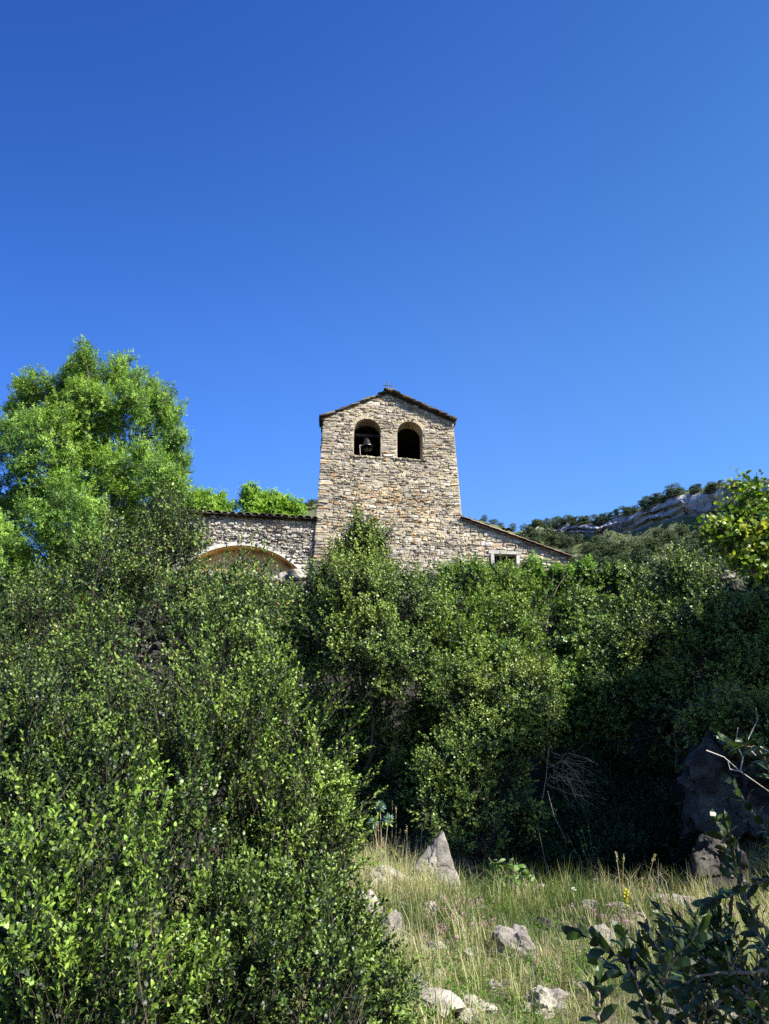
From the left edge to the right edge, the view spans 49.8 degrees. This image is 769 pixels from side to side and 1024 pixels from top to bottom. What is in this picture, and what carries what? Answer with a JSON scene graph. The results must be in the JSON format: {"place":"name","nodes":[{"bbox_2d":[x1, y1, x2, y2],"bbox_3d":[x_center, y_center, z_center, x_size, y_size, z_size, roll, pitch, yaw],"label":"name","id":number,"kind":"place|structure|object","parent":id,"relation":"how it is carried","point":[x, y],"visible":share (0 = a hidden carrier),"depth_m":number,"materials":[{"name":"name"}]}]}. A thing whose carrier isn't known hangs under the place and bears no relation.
{"place":"outdoors","nodes":[
{"label":"outdoors","id":0,"kind":"place"},
{"bbox_2d":[0,587,768,1023],"bbox_3d":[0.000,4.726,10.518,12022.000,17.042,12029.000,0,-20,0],"label":"ground","id":1,"kind":"structure","parent":0,"point":[480,859],"depth_m":14.42,"materials":[{"name":"soil"}]},
{"bbox_2d":[0,333,197,750],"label":"ash tree","id":2,"kind":"object","parent":1,"relation":"on","point":[63,493],"visible":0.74,"depth_m":13.69,"materials":[{"name":"green plant"}]},
{"bbox_2d":[0,734,230,1023],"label":"box shrub","id":3,"kind":"object","parent":1,"relation":"on","point":[46,959],"visible":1,"depth_m":2.72,"materials":[{"name":"green plant"}]},
{"bbox_2d":[0,470,293,933],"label":"tangled shrub","id":4,"kind":"object","parent":1,"relation":"on","point":[248,603],"visible":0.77,"depth_m":7.05,"materials":[{"name":"green plant"}]},
{"bbox_2d":[0,635,294,1019],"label":"box shrub","id":5,"kind":"object","parent":1,"relation":"on","point":[26,724],"visible":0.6,"depth_m":4.18,"materials":[{"name":"green plant"}]},
{"bbox_2d":[177,484,238,512],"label":"walnut tree","id":6,"kind":"object","parent":1,"relation":"on","point":[217,501],"visible":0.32,"depth_m":46.66,"materials":[{"name":"green plant"}]},
{"bbox_2d":[99,505,317,585],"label":"church wing","id":7,"kind":"structure","parent":1,"relation":"on","point":[292,537],"depth_m":29.91,"materials":[{"name":"beige stone"}]},
{"bbox_2d":[138,560,302,712],"bbox_3d":[-3.762,3.047,19.299,4.580,4.229,2.437,-9,-22,22],"label":"evergreen shrub","id":8,"kind":"object","parent":1,"relation":"on","point":[178,581],"visible":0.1,"depth_m":19.67,"materials":[{"name":"green plant"}]},
{"bbox_2d":[115,610,396,1020],"bbox_3d":[-0.852,1.745,4.723,1.710,2.607,1.227,-8,-21,20],"label":"box shrub","id":9,"kind":"object","parent":1,"relation":"on","point":[296,810],"visible":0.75,"depth_m":4.56,"materials":[{"name":"green plant"}]},
{"bbox_2d":[234,480,308,516],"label":"walnut tree","id":10,"kind":"object","parent":1,"relation":"on","point":[253,500],"visible":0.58,"depth_m":46.65,"materials":[{"name":"green plant"}]},
{"bbox_2d":[131,824,423,1023],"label":"box shrub","id":11,"kind":"object","parent":1,"relation":"on","point":[281,939],"visible":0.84,"depth_m":3.28,"materials":[{"name":"green plant"}]},
{"bbox_2d":[233,650,454,842],"bbox_3d":[-0.859,4.467,16.626,5.124,5.060,3.437,0,-20,0],"label":"undergrowth shrub","id":12,"kind":"object","parent":1,"relation":"on","point":[390,809],"visible":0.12,"depth_m":15.59,"materials":[{"name":"green plant"}]},
{"bbox_2d":[265,503,455,828],"bbox_3d":[-0.389,2.868,16.518,3.908,6.783,3.335,-9,-22,23],"label":"evergreen shrub","id":13,"kind":"object","parent":1,"relation":"on","point":[365,620],"visible":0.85,"depth_m":15.94,"materials":[{"name":"green plant"}]},
{"bbox_2d":[355,837,382,855],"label":"rock","id":14,"kind":"object","parent":1,"relation":"on","point":[373,844],"visible":0.17,"depth_m":13.93,"materials":[{"name":"grey stone"}]},
{"bbox_2d":[360,889,382,916],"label":"rock","id":15,"kind":"object","parent":1,"relation":"on","point":[370,894],"visible":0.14,"depth_m":8.28,"materials":[{"name":"stone"}]},
{"bbox_2d":[368,801,393,852],"bbox_3d":[-0.051,4.526,11.548,0.396,0.974,0.193,0,-20,0],"label":"spurge","id":16,"kind":"object","parent":1,"relation":"on","point":[388,816],"visible":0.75,"depth_m":11.61,"materials":[{"name":"green plant"}]},
{"bbox_2d":[366,865,408,888],"bbox_3d":[0.000,4.382,9.813,0.537,0.375,0.420,11,-23,-28],"label":"rock","id":17,"kind":"object","parent":1,"relation":"on","point":[383,875],"visible":0.28,"depth_m":9.72,"materials":[{"name":"stone"}]},
{"bbox_2d":[374,845,402,867],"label":"wild plant","id":18,"kind":"object","parent":1,"relation":"on","point":[391,851],"visible":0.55,"depth_m":11.09,"materials":[{"name":"green plant"}]},
{"bbox_2d":[312,381,465,583],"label":"bell tower","id":19,"kind":"structure","parent":1,"relation":"on","point":[404,471],"depth_m":31.33,"materials":[{"name":"beige stone"}]},
{"bbox_2d":[354,433,379,454],"bbox_3d":[-0.676,-2.579,32.061,1.250,1.028,0.455,3,-20,-9],"label":"bell","id":20,"kind":"object","parent":19,"relation":"hanging from","point":[366,446],"visible":0.99,"depth_m":32.21,"materials":[{"name":"grey metal"}]},
{"bbox_2d":[378,909,404,940],"bbox_3d":[0.026,3.863,7.663,0.293,0.355,0.338,-8,-22,22],"label":"rock","id":21,"kind":"object","parent":1,"relation":"on","point":[395,917],"visible":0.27,"depth_m":7.62,"materials":[{"name":"stone"}]},
{"bbox_2d":[408,1001,435,1017],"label":"rock","id":22,"kind":"object","parent":1,"relation":"on","point":[426,1005],"visible":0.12,"depth_m":4.79,"materials":[{"name":"stone"}]},
{"bbox_2d":[419,901,440,914],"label":"rock","id":23,"kind":"object","parent":1,"relation":"on","point":[432,904],"visible":0.41,"depth_m":8.53,"materials":[{"name":"stone"}]},
{"bbox_2d":[124,568,739,673],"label":"retaining wall","id":24,"kind":"structure","parent":1,"relation":"on","point":[157,645],"depth_m":23.80,"materials":[{"name":"stone"}]},
{"bbox_2d":[433,549,599,664],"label":"creeper","id":25,"kind":"object","parent":24,"relation":"attached to","point":[538,569],"visible":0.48,"depth_m":23.80,"materials":[{"name":"green plant"}]},
{"bbox_2d":[434,557,652,657],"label":"ivy hedge","id":26,"kind":"object","parent":24,"relation":"attached to","point":[615,574],"visible":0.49,"depth_m":23.75,"materials":[{"name":"green plant"}]},
{"bbox_2d":[420,940,446,961],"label":"rock","id":27,"kind":"object","parent":1,"relation":"on","point":[435,944],"visible":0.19,"depth_m":6.66,"materials":[{"name":"stone"}]},
{"bbox_2d":[413,831,465,897],"bbox_3d":[0.648,4.579,10.571,0.873,0.963,0.510,0,-20,0],"label":"rock","id":28,"kind":"object","parent":1,"relation":"on","point":[439,845],"visible":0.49,"depth_m":10.56,"materials":[{"name":"stone"}]},
{"bbox_2d":[423,922,458,960],"bbox_3d":[0.443,3.463,6.665,0.216,0.295,0.386,6,-21,-15],"label":"marjoram","id":29,"kind":"object","parent":1,"relation":"on","point":[441,932],"visible":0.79,"depth_m":6.64,"materials":[{"name":"pink plant"}]},
{"bbox_2d":[426,904,464,934],"bbox_3d":[0.589,3.897,7.891,0.548,0.291,0.183,17,-26,-39],"label":"marjoram","id":30,"kind":"object","parent":1,"relation":"on","point":[448,919],"visible":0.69,"depth_m":7.90,"materials":[{"name":"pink plant"}]},
{"bbox_2d":[433,903,473,931],"bbox_3d":[0.705,3.911,7.939,0.409,0.316,0.256,5,-21,-15],"label":"marjoram","id":31,"kind":"object","parent":1,"relation":"on","point":[453,906],"visible":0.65,"depth_m":7.91,"materials":[{"name":"pink plant"}]},
{"bbox_2d":[440,894,484,922],"bbox_3d":[0.793,4.027,8.361,0.444,0.301,0.177,-10,-22,25],"label":"marjoram","id":32,"kind":"object","parent":1,"relation":"on","point":[468,905],"visible":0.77,"depth_m":8.35,"materials":[{"name":"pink plant"}]},
{"bbox_2d":[453,857,477,884],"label":"rock","id":33,"kind":"object","parent":1,"relation":"on","point":[459,863],"visible":0.31,"depth_m":11.37,"materials":[{"name":"grey stone"}]},
{"bbox_2d":[452,1008,481,1023],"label":"rock","id":34,"kind":"object","parent":1,"relation":"on","point":[465,1016],"visible":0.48,"depth_m":4.85,"materials":[{"name":"stone"}]},
{"bbox_2d":[168,834,768,1023],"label":"grass","id":35,"kind":"structure","parent":1,"relation":"on","point":[417,896],"depth_m":8.13,"materials":[{"name":"green plant"}]},
{"bbox_2d":[452,913,485,942],"bbox_3d":[0.728,3.686,7.277,0.383,0.303,0.249,14,-24,-33],"label":"marjoram","id":36,"kind":"object","parent":1,"relation":"on","point":[464,922],"visible":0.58,"depth_m":7.32,"materials":[{"name":"pink plant"}]},
{"bbox_2d":[463,945,479,960],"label":"rock","id":37,"kind":"object","parent":1,"relation":"on","point":[467,949],"visible":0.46,"depth_m":6.57,"materials":[{"name":"stone"}]},
{"bbox_2d":[457,994,496,1013],"bbox_3d":[0.541,3.109,5.204,0.343,0.153,0.193,0,-20,0],"label":"rock","id":38,"kind":"object","parent":1,"relation":"on","point":[474,1002],"visible":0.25,"depth_m":5.16,"materials":[{"name":"stone"}]},
{"bbox_2d":[460,918,495,943],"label":"marjoram","id":39,"kind":"object","parent":1,"relation":"on","point":[486,923],"visible":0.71,"depth_m":7.14,"materials":[{"name":"pink plant"}]},
{"bbox_2d":[397,551,561,791],"bbox_3d":[2.182,3.011,16.826,4.369,5.240,3.104,17,-26,-38],"label":"evergreen shrub","id":40,"kind":"object","parent":1,"relation":"on","point":[489,594],"visible":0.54,"depth_m":16.85,"materials":[{"name":"green plant"}]},
{"bbox_2d":[404,633,577,862],"bbox_3d":[1.873,3.976,14.307,3.120,4.088,2.772,0,-20,0],"label":"evergreen shrub","id":41,"kind":"object","parent":1,"relation":"on","point":[530,710],"visible":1,"depth_m":13.97,"materials":[{"name":"green plant"}]},
{"bbox_2d":[485,979,501,989],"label":"rock","id":42,"kind":"object","parent":1,"relation":"on","point":[494,983],"visible":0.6,"depth_m":5.69,"materials":[{"name":"stone"}]},
{"bbox_2d":[489,858,534,895],"bbox_3d":[1.592,4.591,10.267,0.565,0.564,0.363,-10,-22,26],"label":"sapling","id":43,"kind":"object","parent":1,"relation":"on","point":[525,873],"visible":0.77,"depth_m":10.32,"materials":[{"name":"green plant"}]},
{"bbox_2d":[492,924,535,960],"bbox_3d":[1.061,3.522,6.704,0.346,0.349,0.393,-5,-21,13],"label":"rock","id":44,"kind":"object","parent":1,"relation":"on","point":[514,929],"visible":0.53,"depth_m":6.60,"materials":[{"name":"stone"}]},
{"bbox_2d":[461,516,572,571],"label":"church annexe","id":45,"kind":"structure","parent":1,"relation":"on","point":[484,541],"depth_m":31.23,"materials":[{"name":"stone"}]},
{"bbox_2d":[488,550,521,571],"bbox_3d":[4.476,2.026,31.116,1.284,1.048,0.530,4,-20,-10],"label":"window","id":46,"kind":"structure","parent":45,"relation":"in","point":[504,554],"depth_m":31.09,"materials":[{"name":"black paint"}]},
{"bbox_2d":[293,848,766,1023],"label":"herbs","id":47,"kind":"object","parent":1,"relation":"on","point":[577,974],"visible":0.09,"depth_m":5.77,"materials":[{"name":"green plant"}]},
{"bbox_2d":[518,985,568,1019],"bbox_3d":[1.031,3.199,5.368,0.329,0.237,0.273,12,-23,-30],"label":"rock","id":48,"kind":"object","parent":1,"relation":"on","point":[559,993],"visible":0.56,"depth_m":5.30,"materials":[{"name":"stone"}]},
{"bbox_2d":[528,916,559,933],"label":"rock","id":49,"kind":"object","parent":1,"relation":"on","point":[549,921],"visible":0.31,"depth_m":8.11,"materials":[{"name":"grey stone"}]},
{"bbox_2d":[377,860,768,1023],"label":"rubble","id":50,"kind":"object","parent":1,"relation":"on","point":[462,1006],"visible":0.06,"depth_m":5.11,"materials":[{"name":"stone"}]},
{"bbox_2d":[559,923,588,937],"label":"rock","id":51,"kind":"object","parent":1,"relation":"on","point":[561,924],"visible":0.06,"depth_m":8.17,"materials":[{"name":"grey stone"}]},
{"bbox_2d":[538,748,613,885],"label":"dead shrub","id":52,"kind":"object","parent":1,"relation":"on","point":[553,781],"visible":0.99,"depth_m":13.37,"materials":[{"name":"brown plant"}]},
{"bbox_2d":[568,823,598,879],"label":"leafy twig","id":53,"kind":"object","parent":1,"relation":"on","point":[585,849],"visible":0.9,"depth_m":12.09,"materials":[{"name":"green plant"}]},
{"bbox_2d":[533,579,636,755],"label":"ivy shrub","id":54,"kind":"object","parent":1,"relation":"on","point":[579,604],"visible":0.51,"depth_m":17.19,"materials":[{"name":"green plant"}]},
{"bbox_2d":[571,903,616,925],"bbox_3d":[2.107,4.084,8.295,0.462,0.311,0.195,-4,-20,12],"label":"marjoram","id":55,"kind":"object","parent":1,"relation":"on","point":[583,906],"visible":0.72,"depth_m":8.31,"materials":[{"name":"pink plant"}]},
{"bbox_2d":[585,923,615,947],"bbox_3d":[2.020,4.059,7.798,0.273,0.339,0.260,0,-20,0],"label":"rock","id":56,"kind":"object","parent":1,"relation":"on","point":[601,926],"visible":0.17,"depth_m":7.78,"materials":[{"name":"stone"}]},
{"bbox_2d":[502,724,698,890],"bbox_3d":[4.049,5.263,15.192,4.364,3.648,3.483,0,-20,0],"label":"undergrowth shrub","id":57,"kind":"object","parent":1,"relation":"on","point":[638,833],"visible":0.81,"depth_m":14.35,"materials":[{"name":"green plant"}]},
{"bbox_2d":[580,914,627,931],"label":"marjoram","id":58,"kind":"object","parent":1,"relation":"on","point":[605,922],"visible":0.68,"depth_m":8.03,"materials":[{"name":"pink plant"}]},
{"bbox_2d":[611,912,637,937],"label":"marjoram","id":59,"kind":"object","parent":1,"relation":"on","point":[625,921],"visible":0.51,"depth_m":8.02,"materials":[{"name":"pink plant"}]},
{"bbox_2d":[623,887,628,913],"bbox_3d":[2.614,4.195,8.944,0.073,0.267,0.066,16,-26,-38],"label":"mullein","id":60,"kind":"object","parent":1,"relation":"on","point":[626,898],"visible":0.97,"depth_m":8.94,"materials":[{"name":"yellow plant"}]},
{"bbox_2d":[621,884,655,909],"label":"marjoram","id":61,"kind":"object","parent":1,"relation":"on","point":[647,892],"visible":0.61,"depth_m":9.74,"materials":[{"name":"pink plant"}]},
{"bbox_2d":[573,538,720,782],"bbox_3d":[5.343,2.986,17.039,3.308,4.947,2.797,0,-20,0],"label":"evergreen shrub","id":62,"kind":"object","parent":1,"relation":"on","point":[634,648],"visible":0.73,"depth_m":16.40,"materials":[{"name":"green plant"}]},
{"bbox_2d":[561,710,768,1023],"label":"foreground shrub","id":63,"kind":"object","parent":1,"relation":"on","point":[720,969],"visible":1,"depth_m":1.14,"materials":[{"name":"green plant"}]},
{"bbox_2d":[661,894,699,922],"bbox_3d":[3.004,4.027,8.411,0.401,0.277,0.182,0,-20,0],"label":"marjoram","id":64,"kind":"object","parent":1,"relation":"on","point":[664,902],"visible":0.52,"depth_m":8.40,"materials":[{"name":"pink plant"}]},
{"bbox_2d":[647,549,768,785],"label":"evergreen shrub","id":65,"kind":"object","parent":1,"relation":"on","point":[724,647],"visible":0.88,"depth_m":14.16,"materials":[{"name":"green plant"}]},
{"bbox_2d":[665,716,683,773],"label":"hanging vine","id":66,"kind":"object","parent":65,"relation":"hanging from","point":[676,749],"visible":0.92,"depth_m":13.30,"materials":[{"name":"green plant"}]},
{"bbox_2d":[691,832,750,891],"bbox_3d":[4.206,4.425,10.479,0.730,0.720,0.664,0,-20,0],"label":"rock","id":67,"kind":"object","parent":1,"relation":"on","point":[705,853],"visible":0.52,"depth_m":10.30,"materials":[{"name":"grey stone"}]},
{"bbox_2d":[677,730,768,843],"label":"rock","id":68,"kind":"object","parent":1,"relation":"on","point":[706,789],"visible":0.73,"depth_m":11.99,"materials":[{"name":"grey stone"}]},
{"bbox_2d":[688,467,768,589],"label":"broad leaved tree","id":69,"kind":"object","parent":1,"relation":"on","point":[742,540],"visible":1,"depth_m":10.43,"materials":[{"name":"green plant"}]},
{"bbox_2d":[723,905,764,939],"bbox_3d":[3.167,3.650,7.327,0.452,0.307,0.164,-2,-20,7],"label":"marjoram","id":70,"kind":"object","parent":1,"relation":"on","point":[741,919],"visible":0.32,"depth_m":7.37,"materials":[{"name":"pink plant"}]},
{"bbox_2d":[0,0,768,565],"label":"sky","id":71,"kind":"structure","parent":0,"point":[544,224],"materials":[{"name":"blue"}]},
{"bbox_2d":[302,480,768,584],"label":"hills","id":72,"kind":"structure","parent":0,"point":[687,508],"depth_m":407.19,"materials":[{"name":"grey stone"}]},
{"bbox_2d":[518,523,533,536],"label":"pine tree","id":73,"kind":"object","parent":72,"relation":"on","point":[527,530],"visible":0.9,"depth_m":437.06,"materials":[{"name":"green plant"}]},
{"bbox_2d":[303,479,768,585],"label":"hill scrub","id":74,"kind":"object","parent":72,"relation":"on","point":[640,532],"visible":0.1,"depth_m":391.66,"materials":[{"name":"green plant"}]},
{"bbox_2d":[528,530,544,540],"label":"pine tree","id":75,"kind":"object","parent":72,"relation":"on","point":[536,534],"visible":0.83,"depth_m":434.98,"materials":[{"name":"green plant"}]},
{"bbox_2d":[532,519,541,526],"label":"pine tree","id":76,"kind":"object","parent":72,"relation":"on","point":[537,522],"visible":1,"depth_m":476.15,"materials":[{"name":"green plant"}]},
{"bbox_2d":[542,532,560,545],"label":"pine tree","id":77,"kind":"object","parent":72,"relation":"on","point":[554,537],"visible":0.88,"depth_m":439.32,"materials":[{"name":"green plant"}]},
{"bbox_2d":[560,534,574,547],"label":"pine tree","id":78,"kind":"object","parent":72,"relation":"on","point":[568,542],"visible":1,"depth_m":441.78,"materials":[{"name":"green plant"}]},
{"bbox_2d":[569,555,582,564],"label":"pine tree","id":79,"kind":"object","parent":72,"relation":"on","point":[577,557],"visible":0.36,"depth_m":402.25,"materials":[{"name":"plant"}]},
{"bbox_2d":[570,533,583,543],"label":"pine tree","id":80,"kind":"object","parent":72,"relation":"on","point":[578,537],"visible":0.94,"depth_m":445.82,"materials":[{"name":"green plant"}]},
{"bbox_2d":[581,543,594,554],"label":"pine tree","id":81,"kind":"object","parent":72,"relation":"on","point":[587,546],"visible":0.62,"depth_m":406.87,"materials":[{"name":"green plant"}]},
{"bbox_2d":[590,514,599,524],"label":"pine tree","id":82,"kind":"object","parent":72,"relation":"on","point":[594,517],"visible":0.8,"depth_m":462.36,"materials":[{"name":"green plant"}]},
{"bbox_2d":[589,549,603,559],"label":"pine tree","id":83,"kind":"object","parent":72,"relation":"on","point":[596,551],"visible":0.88,"depth_m":394.26,"materials":[{"name":"green plant"}]},
{"bbox_2d":[593,556,605,567],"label":"pine tree","id":84,"kind":"object","parent":72,"relation":"on","point":[599,561],"visible":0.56,"depth_m":382.58,"materials":[{"name":"green plant"}]},
{"bbox_2d":[594,538,612,547],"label":"pine tree","id":85,"kind":"object","parent":72,"relation":"on","point":[601,542],"visible":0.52,"depth_m":404.91,"materials":[{"name":"green plant"}]},
{"bbox_2d":[599,546,612,556],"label":"pine tree","id":86,"kind":"object","parent":72,"relation":"on","point":[607,549],"visible":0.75,"depth_m":394.92,"materials":[{"name":"green plant"}]},
{"bbox_2d":[608,544,620,554],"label":"pine tree","id":87,"kind":"object","parent":72,"relation":"on","point":[616,546],"visible":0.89,"depth_m":391.33,"materials":[{"name":"green plant"}]},
{"bbox_2d":[619,540,627,550],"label":"pine tree","id":88,"kind":"object","parent":72,"relation":"on","point":[622,543],"visible":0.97,"depth_m":390.75,"materials":[{"name":"green plant"}]},
{"bbox_2d":[628,542,636,552],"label":"pine tree","id":89,"kind":"object","parent":72,"relation":"on","point":[633,546],"visible":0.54,"depth_m":379.79,"materials":[{"name":"green plant"}]},
{"bbox_2d":[632,544,647,553],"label":"pine tree","id":90,"kind":"object","parent":72,"relation":"on","point":[640,546],"visible":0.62,"depth_m":367.11,"materials":[{"name":"green plant"}]},
{"bbox_2d":[634,548,652,559],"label":"pine tree","id":91,"kind":"object","parent":72,"relation":"on","point":[640,553],"visible":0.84,"depth_m":360.87,"materials":[{"name":"green plant"}]},
{"bbox_2d":[638,495,651,510],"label":"pine tree","id":92,"kind":"object","parent":72,"relation":"on","point":[644,500],"visible":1,"depth_m":431.78,"materials":[{"name":"green plant"}]},
{"bbox_2d":[643,556,653,568],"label":"pine tree","id":93,"kind":"object","parent":72,"relation":"on","point":[649,561],"visible":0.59,"depth_m":349.56,"materials":[{"name":"green plant"}]},
{"bbox_2d":[644,549,653,557],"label":"pine tree","id":94,"kind":"object","parent":72,"relation":"on","point":[650,551],"visible":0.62,"depth_m":359.40,"materials":[{"name":"green plant"}]},
{"bbox_2d":[646,538,664,549],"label":"pine tree","id":95,"kind":"object","parent":72,"relation":"on","point":[655,542],"visible":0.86,"depth_m":367.31,"materials":[{"name":"green plant"}]},
{"bbox_2d":[652,543,661,551],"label":"pine tree","id":96,"kind":"object","parent":72,"relation":"on","point":[657,547],"visible":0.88,"depth_m":365.53,"materials":[{"name":"green plant"}]},
{"bbox_2d":[652,528,665,541],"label":"pine tree","id":97,"kind":"object","parent":72,"relation":"on","point":[656,531],"visible":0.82,"depth_m":375.16,"materials":[{"name":"green plant"}]},
{"bbox_2d":[662,530,676,540],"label":"pine tree","id":98,"kind":"object","parent":72,"relation":"on","point":[670,533],"visible":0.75,"depth_m":373.25,"materials":[{"name":"green plant"}]},
{"bbox_2d":[662,483,679,495],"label":"pine tree","id":99,"kind":"object","parent":72,"relation":"on","point":[670,489],"visible":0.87,"depth_m":416.61,"materials":[{"name":"green plant"}]},
{"bbox_2d":[668,536,680,548],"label":"pine tree","id":100,"kind":"object","parent":72,"relation":"on","point":[676,540],"visible":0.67,"depth_m":361.34,"materials":[{"name":"green plant"}]},
{"bbox_2d":[674,524,689,535],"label":"pine tree","id":101,"kind":"object","parent":72,"relation":"on","point":[683,530],"visible":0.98,"depth_m":373.78,"materials":[{"name":"green plant"}]},
{"bbox_2d":[679,536,690,546],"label":"pine tree","id":102,"kind":"object","parent":72,"relation":"on","point":[686,540],"visible":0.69,"depth_m":355.75,"materials":[{"name":"green plant"}]},
{"bbox_2d":[682,546,696,557],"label":"pine tree","id":103,"kind":"object","parent":72,"relation":"on","point":[690,550],"visible":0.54,"depth_m":327.24,"materials":[{"name":"green plant"}]},
{"bbox_2d":[688,539,699,549],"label":"pine tree","id":104,"kind":"object","parent":72,"relation":"on","point":[693,543],"visible":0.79,"depth_m":332.61,"materials":[{"name":"green plant"}]},
{"bbox_2d":[688,532,705,543],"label":"pine tree","id":105,"kind":"object","parent":72,"relation":"on","point":[696,536],"visible":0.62,"depth_m":340.48,"materials":[{"name":"green plant"}]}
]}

